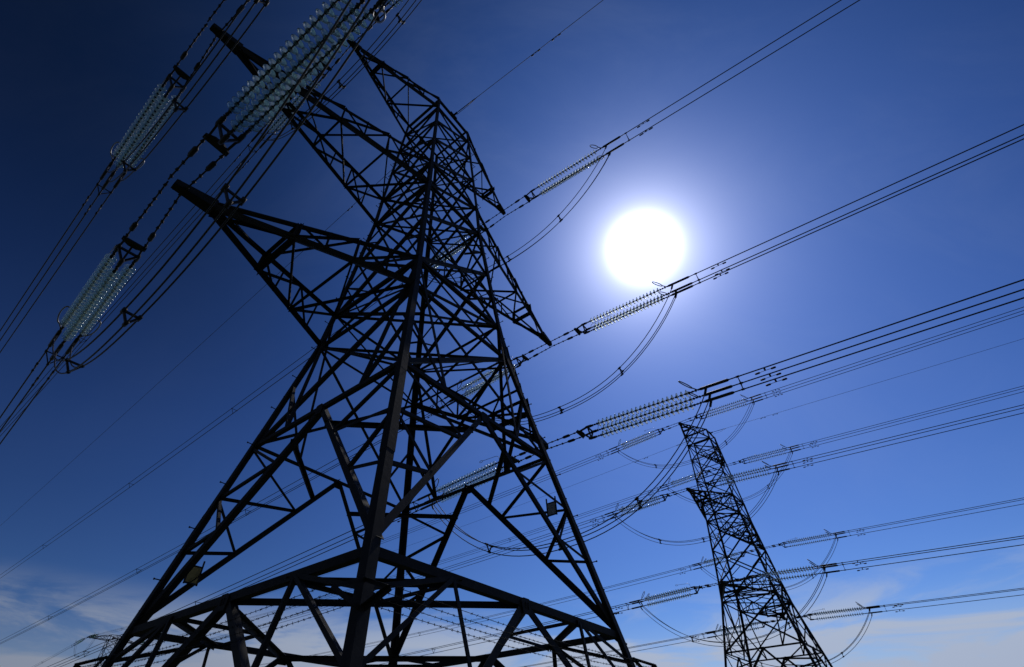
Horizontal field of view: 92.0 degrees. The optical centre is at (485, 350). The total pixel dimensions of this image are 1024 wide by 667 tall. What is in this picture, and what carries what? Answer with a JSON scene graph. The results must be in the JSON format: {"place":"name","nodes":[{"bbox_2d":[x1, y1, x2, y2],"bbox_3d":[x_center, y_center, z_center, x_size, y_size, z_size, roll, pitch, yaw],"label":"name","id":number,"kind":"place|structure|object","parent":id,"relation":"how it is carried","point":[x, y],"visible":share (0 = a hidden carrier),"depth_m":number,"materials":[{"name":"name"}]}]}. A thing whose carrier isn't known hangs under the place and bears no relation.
{"place":"outdoors","nodes":[
{"label":"outdoors","id":0,"kind":"place"},
{"bbox_2d":[0,0,1023,666],"label":"sky","id":1,"kind":"structure","parent":0,"point":[878,94],"materials":[{"name":"blue"}]},
{"label":"ground","id":2,"kind":"structure","parent":0,"visible":0},
{"bbox_2d":[87,634,132,666],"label":"lattice pylon","id":3,"kind":"object","parent":2,"relation":"on","point":[107,639],"visible":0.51,"depth_m":133.01,"materials":[{"name":"metal"}]},
{"bbox_2d":[88,633,98,637],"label":"insulator set","id":4,"kind":"object","parent":3,"relation":"attached to","point":[94,635],"visible":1,"depth_m":127.70,"materials":[{"name":"metal"}]},
{"bbox_2d":[99,450,610,635],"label":"conductor bundle","id":5,"kind":"object","parent":4,"relation":"attached to","point":[477,502],"visible":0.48,"depth_m":60.91,"materials":[{"name":"metal"}]},
{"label":"insulator set","id":6,"kind":"object","parent":3,"relation":"attached to","visible":0},
{"bbox_2d":[92,515,606,666],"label":"conductor bundle","id":7,"kind":"object","parent":6,"relation":"attached to","point":[446,567],"visible":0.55,"depth_m":53.61,"materials":[{"name":"metal"}]},
{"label":"insulator set","id":8,"kind":"object","parent":3,"relation":"attached to","visible":0},
{"bbox_2d":[367,603,630,663],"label":"conductor bundle","id":9,"kind":"object","parent":8,"relation":"attached to","point":[514,631],"visible":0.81,"depth_m":49.94,"materials":[{"name":"metal"}]},
{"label":"insulator set","id":10,"kind":"object","parent":3,"relation":"attached to","visible":0},
{"bbox_2d":[152,487,660,642],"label":"conductor bundle","id":11,"kind":"object","parent":10,"relation":"attached to","point":[493,543],"visible":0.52,"depth_m":72.12,"materials":[{"name":"metal"}]},
{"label":"insulator set","id":12,"kind":"object","parent":3,"relation":"attached to","visible":0},
{"bbox_2d":[260,565,692,666],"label":"conductor bundle","id":13,"kind":"object","parent":12,"relation":"attached to","point":[540,603],"visible":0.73,"depth_m":67.29,"materials":[{"name":"metal"}]},
{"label":"insulator set","id":14,"kind":"object","parent":3,"relation":"attached to","visible":0},
{"bbox_2d":[522,633,705,666],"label":"conductor bundle","id":15,"kind":"object","parent":14,"relation":"attached to","point":[629,648],"visible":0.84,"depth_m":55.81,"materials":[{"name":"metal"}]},
{"bbox_2d":[73,23,656,666],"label":"lattice pylon","id":16,"kind":"object","parent":2,"relation":"on","point":[371,553],"visible":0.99,"depth_m":13.75,"materials":[{"name":"metal"}]},
{"bbox_2d":[48,181,180,360],"bbox_3d":[-11.033,-2.028,14.391,8.916,1.267,1.111,-32,-50,28],"label":"insulator set","id":17,"kind":"object","parent":16,"relation":"attached to","point":[105,283],"visible":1,"depth_m":14.45,"materials":[{"name":"glass"}]},
{"bbox_2d":[0,347,65,443],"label":"conductor bundle","id":18,"kind":"object","parent":17,"relation":"attached to","point":[45,367],"visible":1,"depth_m":17.61,"materials":[{"name":"metal"}]},
{"bbox_2d":[52,0,387,373],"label":"jumper loop","id":19,"kind":"object","parent":17,"relation":"hanging from","point":[224,189],"visible":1,"depth_m":9.03,"materials":[{"name":"metal"}]},
{"bbox_2d":[100,23,216,189],"bbox_3d":[-12.092,-8.584,17.981,8.417,1.267,1.111,-31,-49,27],"label":"insulator set","id":20,"kind":"object","parent":16,"relation":"attached to","point":[158,99],"visible":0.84,"depth_m":18.00,"materials":[{"name":"glass"}]},
{"bbox_2d":[0,180,113,352],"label":"conductor bundle","id":21,"kind":"object","parent":20,"relation":"attached to","point":[98,195],"visible":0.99,"depth_m":22.15,"materials":[{"name":"metal"}]},
{"bbox_2d":[106,0,269,181],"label":"jumper loop","id":22,"kind":"object","parent":20,"relation":"hanging from","point":[186,108],"visible":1,"depth_m":13.43,"materials":[{"name":"metal"}]},
{"bbox_2d":[183,561,205,585],"bbox_3d":[-7.257,5.512,12.279,0.030,0.590,0.355,-28,-48,28],"label":"sign plate","id":23,"kind":"object","parent":16,"relation":"attached to","point":[194,572],"visible":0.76,"depth_m":12.24,"materials":[{"name":"yellow metal"}]},
{"bbox_2d":[0,148,416,525],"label":"earth wire","id":24,"kind":"object","parent":16,"relation":"attached to","point":[209,336],"visible":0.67,"depth_m":40.30,"materials":[{"name":"metal"}]},
{"bbox_2d":[207,0,249,31],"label":"insulator set","id":25,"kind":"object","parent":16,"relation":"attached to","point":[214,12],"visible":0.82,"depth_m":15.68,"materials":[{"name":"metal"}]},
{"bbox_2d":[168,0,385,189],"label":"insulator set","id":26,"kind":"object","parent":16,"relation":"attached to","point":[255,116],"visible":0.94,"depth_m":10.24,"materials":[{"name":"glass"}]},
{"bbox_2d":[251,46,350,148],"bbox_3d":[-9.764,-13.223,25.723,8.067,1.267,1.111,-30,-49,27],"label":"insulator set","id":27,"kind":"object","parent":16,"relation":"attached to","point":[279,122],"visible":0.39,"depth_m":26.11,"materials":[{"name":"metal"}]},
{"bbox_2d":[0,142,258,435],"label":"conductor bundle","id":28,"kind":"object","parent":27,"relation":"attached to","point":[142,272],"visible":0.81,"depth_m":33.07,"materials":[{"name":"metal"}]},
{"bbox_2d":[354,0,402,42],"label":"insulator set","id":29,"kind":"object","parent":16,"relation":"attached to","point":[394,3],"visible":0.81,"depth_m":22.91,"materials":[{"name":"metal"}]},
{"bbox_2d":[261,0,421,140],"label":"jumper loop","id":30,"kind":"object","parent":29,"relation":"hanging from","point":[338,80],"visible":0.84,"depth_m":20.79,"materials":[{"name":"metal"}]},
{"bbox_2d":[420,212,505,277],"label":"insulator set","id":31,"kind":"object","parent":16,"relation":"attached to","point":[461,247],"visible":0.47,"depth_m":32.89,"materials":[{"name":"metal"}]},
{"bbox_2d":[1,282,402,577],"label":"conductor bundle","id":32,"kind":"object","parent":31,"relation":"attached to","point":[186,441],"visible":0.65,"depth_m":49.09,"materials":[{"name":"metal"}]},
{"bbox_2d":[423,148,608,282],"bbox_3d":[1.311,-6.732,29.843,14.275,4.229,0.537,-28,-47,27],"label":"jumper loop","id":33,"kind":"object","parent":31,"relation":"hanging from","point":[545,228],"visible":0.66,"depth_m":27.66,"materials":[{"name":"metal"}]},
{"bbox_2d":[417,447,547,509],"bbox_3d":[-0.373,6.177,24.106,8.067,1.267,1.111,-31,-49,27],"label":"insulator set","id":34,"kind":"object","parent":16,"relation":"attached to","point":[476,479],"visible":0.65,"depth_m":24.34,"materials":[{"name":"glass"}]},
{"bbox_2d":[48,500,419,666],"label":"conductor bundle","id":35,"kind":"object","parent":34,"relation":"attached to","point":[413,502],"visible":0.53,"depth_m":32.51,"materials":[{"name":"metal"}]},
{"bbox_2d":[444,343,551,405],"bbox_3d":[0.552,1.464,29.921,8.067,1.267,1.111,-31,-49,28],"label":"insulator set","id":36,"kind":"object","parent":16,"relation":"attached to","point":[471,390],"visible":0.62,"depth_m":30.14,"materials":[{"name":"metal"}]},
{"bbox_2d":[0,399,445,643],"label":"conductor bundle","id":37,"kind":"object","parent":36,"relation":"attached to","point":[210,528],"visible":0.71,"depth_m":45.47,"materials":[{"name":"metal"}]},
{"bbox_2d":[459,289,675,425],"bbox_3d":[3.821,1.624,26.552,14.278,4.231,0.537,-28,-48,28],"label":"jumper loop","id":38,"kind":"object","parent":36,"relation":"hanging from","point":[561,409],"visible":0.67,"depth_m":24.36,"materials":[{"name":"metal"}]},
{"bbox_2d":[457,0,602,113],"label":"earth wire","id":39,"kind":"object","parent":16,"relation":"attached to","point":[538,50],"visible":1,"depth_m":25.34,"materials":[{"name":"metal"}]},
{"bbox_2d":[546,496,557,516],"bbox_3d":[1.908,4.545,14.367,0.335,0.550,0.030,-28,-48,28],"label":"sign plate","id":40,"kind":"object","parent":16,"relation":"attached to","point":[551,507],"visible":0.84,"depth_m":14.32,"materials":[{"name":"grey metal"}]},
{"bbox_2d":[504,136,623,215],"bbox_3d":[4.411,-10.251,29.501,8.067,1.267,1.111,-25,-46,27],"label":"insulator set","id":41,"kind":"object","parent":16,"relation":"attached to","point":[555,184],"visible":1,"depth_m":29.16,"materials":[{"name":"metal"}]},
{"bbox_2d":[621,0,859,143],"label":"conductor bundle","id":42,"kind":"object","parent":41,"relation":"attached to","point":[646,130],"visible":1,"depth_m":24.78,"materials":[{"name":"metal"}]},
{"bbox_2d":[550,276,692,346],"bbox_3d":[6.895,-1.906,26.177,8.067,1.267,1.111,-25,-46,27],"label":"insulator set","id":43,"kind":"object","parent":16,"relation":"attached to","point":[617,318],"visible":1,"depth_m":25.76,"materials":[{"name":"glass"}]},
{"bbox_2d":[689,124,1023,285],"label":"conductor bundle","id":44,"kind":"object","parent":43,"relation":"attached to","point":[720,273],"visible":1,"depth_m":20.98,"materials":[{"name":"metal"}]},
{"bbox_2d":[546,379,733,448],"bbox_3d":[5.973,2.789,20.387,8.067,1.267,1.111,-25,-46,27],"label":"insulator set","id":45,"kind":"object","parent":16,"relation":"attached to","point":[581,433],"visible":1,"depth_m":19.94,"materials":[{"name":"glass"}]},
{"bbox_2d":[430,394,709,556],"bbox_3d":[2.908,6.305,20.786,14.273,4.150,0.537,-28,-48,27],"label":"jumper loop","id":46,"kind":"object","parent":45,"relation":"hanging from","point":[560,549],"visible":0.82,"depth_m":18.67,"materials":[{"name":"metal"}]},
{"bbox_2d":[729,279,1023,392],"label":"conductor bundle","id":47,"kind":"object","parent":45,"relation":"attached to","point":[757,373],"visible":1,"depth_m":16.44,"materials":[{"name":"metal"}]},
{"bbox_2d":[678,422,832,666],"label":"lattice pylon","id":48,"kind":"object","parent":2,"relation":"on","point":[773,592],"visible":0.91,"depth_m":45.27,"materials":[{"name":"metal"}]},
{"bbox_2d":[609,423,678,453],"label":"insulator set","id":49,"kind":"object","parent":48,"relation":"attached to","point":[638,440],"visible":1,"depth_m":52.80,"materials":[{"name":"glass"}]},
{"bbox_2d":[619,400,753,467],"bbox_3d":[20.048,9.393,49.325,14.277,4.163,0.537,-28,-48,28],"label":"jumper loop","id":50,"kind":"object","parent":49,"relation":"hanging from","point":[691,460],"visible":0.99,"depth_m":47.45,"materials":[{"name":"metal"}]},
{"bbox_2d":[604,489,686,519],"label":"insulator set","id":51,"kind":"object","parent":48,"relation":"attached to","point":[649,501],"visible":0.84,"depth_m":44.80,"materials":[{"name":"glass"}]},
{"bbox_2d":[617,469,777,544],"bbox_3d":[17.744,14.056,41.540,14.273,4.143,0.537,-28,-47,27],"label":"jumper loop","id":52,"kind":"object","parent":51,"relation":"hanging from","point":[702,538],"visible":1,"depth_m":39.77,"materials":[{"name":"metal"}]},
{"bbox_2d":[629,582,720,609],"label":"insulator set","id":53,"kind":"object","parent":48,"relation":"attached to","point":[639,601],"visible":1,"depth_m":41.16,"materials":[{"name":"metal"}]},
{"bbox_2d":[640,570,826,646],"bbox_3d":[18.957,20.339,37.793,14.271,3.957,0.537,-28,-47,27],"label":"jumper loop","id":54,"kind":"object","parent":53,"relation":"hanging from","point":[787,623],"visible":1,"depth_m":36.17,"materials":[{"name":"metal"}]},
{"bbox_2d":[659,466,720,490],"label":"insulator set","id":55,"kind":"object","parent":48,"relation":"attached to","point":[688,477],"visible":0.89,"depth_m":60.25,"materials":[{"name":"metal"}]},
{"bbox_2d":[681,394,762,423],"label":"insulator set","id":56,"kind":"object","parent":48,"relation":"attached to","point":[753,402],"visible":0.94,"depth_m":48.42,"materials":[{"name":"glass"}]},
{"bbox_2d":[762,307,1023,398],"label":"conductor bundle","id":57,"kind":"object","parent":56,"relation":"attached to","point":[893,353],"visible":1,"depth_m":42.06,"materials":[{"name":"metal"}]},
{"bbox_2d":[692,549,760,569],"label":"insulator set","id":58,"kind":"object","parent":48,"relation":"attached to","point":[706,562],"visible":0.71,"depth_m":56.96,"materials":[{"name":"glass"}]},
{"bbox_2d":[702,536,837,593],"bbox_3d":[30.796,23.839,53.186,14.276,4.139,0.537,-28,-47,27],"label":"jumper loop","id":59,"kind":"object","parent":58,"relation":"hanging from","point":[800,581],"visible":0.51,"depth_m":51.08,"materials":[{"name":"metal"}]},
{"bbox_2d":[687,461,789,489],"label":"insulator set","id":60,"kind":"object","parent":48,"relation":"attached to","point":[743,475],"visible":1,"depth_m":40.73,"materials":[{"name":"glass"}]},
{"bbox_2d":[787,404,1023,468],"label":"conductor bundle","id":61,"kind":"object","parent":60,"relation":"attached to","point":[903,437],"visible":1,"depth_m":35.73,"materials":[{"name":"metal"}]},
{"bbox_2d":[705,619,782,638],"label":"insulator set","id":62,"kind":"object","parent":48,"relation":"attached to","point":[731,628],"visible":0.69,"depth_m":50.84,"materials":[{"name":"glass"}]},
{"bbox_2d":[726,444,800,466],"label":"insulator set","id":63,"kind":"object","parent":48,"relation":"attached to","point":[753,456],"visible":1,"depth_m":55.69,"materials":[{"name":"glass"}]},
{"bbox_2d":[668,451,791,506],"bbox_3d":[28.199,15.558,56.565,14.274,4.130,0.537,-28,-47,27],"label":"jumper loop","id":64,"kind":"object","parent":63,"relation":"hanging from","point":[748,496],"visible":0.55,"depth_m":54.56,"materials":[{"name":"metal"}]},
{"bbox_2d":[799,386,1023,448],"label":"conductor bundle","id":65,"kind":"object","parent":63,"relation":"attached to","point":[911,417],"visible":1,"depth_m":49.56,"materials":[{"name":"metal"}]},
{"bbox_2d":[723,559,839,583],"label":"insulator set","id":66,"kind":"object","parent":48,"relation":"attached to","point":[824,566],"visible":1,"depth_m":36.86,"materials":[{"name":"metal"}]},
{"bbox_2d":[837,535,1023,570],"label":"conductor bundle","id":67,"kind":"object","parent":66,"relation":"attached to","point":[928,552],"visible":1,"depth_m":33.00,"materials":[{"name":"metal"}]},
{"bbox_2d":[765,529,846,548],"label":"insulator set","id":68,"kind":"object","parent":48,"relation":"attached to","point":[792,541],"visible":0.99,"depth_m":52.37,"materials":[{"name":"metal"}]},
{"bbox_2d":[845,498,1023,535],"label":"conductor bundle","id":69,"kind":"object","parent":68,"relation":"attached to","point":[932,516],"visible":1,"depth_m":47.56,"materials":[{"name":"metal"}]},
{"bbox_2d":[793,602,882,620],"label":"insulator set","id":70,"kind":"object","parent":48,"relation":"attached to","point":[840,611],"visible":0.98,"depth_m":46.49,"materials":[{"name":"glass"}]},
{"bbox_2d":[718,612,871,666],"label":"jumper loop","id":71,"kind":"object","parent":70,"relation":"hanging from","point":[829,659],"visible":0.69,"depth_m":45.28,"materials":[{"name":"metal"}]},
{"bbox_2d":[880,588,1023,611],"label":"conductor bundle","id":72,"kind":"object","parent":70,"relation":"attached to","point":[950,598],"visible":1,"depth_m":42.80,"materials":[{"name":"metal"}]},
{"bbox_2d":[714,339,1020,431],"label":"earth wire","id":73,"kind":"object","parent":48,"relation":"attached to","point":[862,387],"visible":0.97,"depth_m":47.98,"materials":[{"name":"metal"}]}
]}

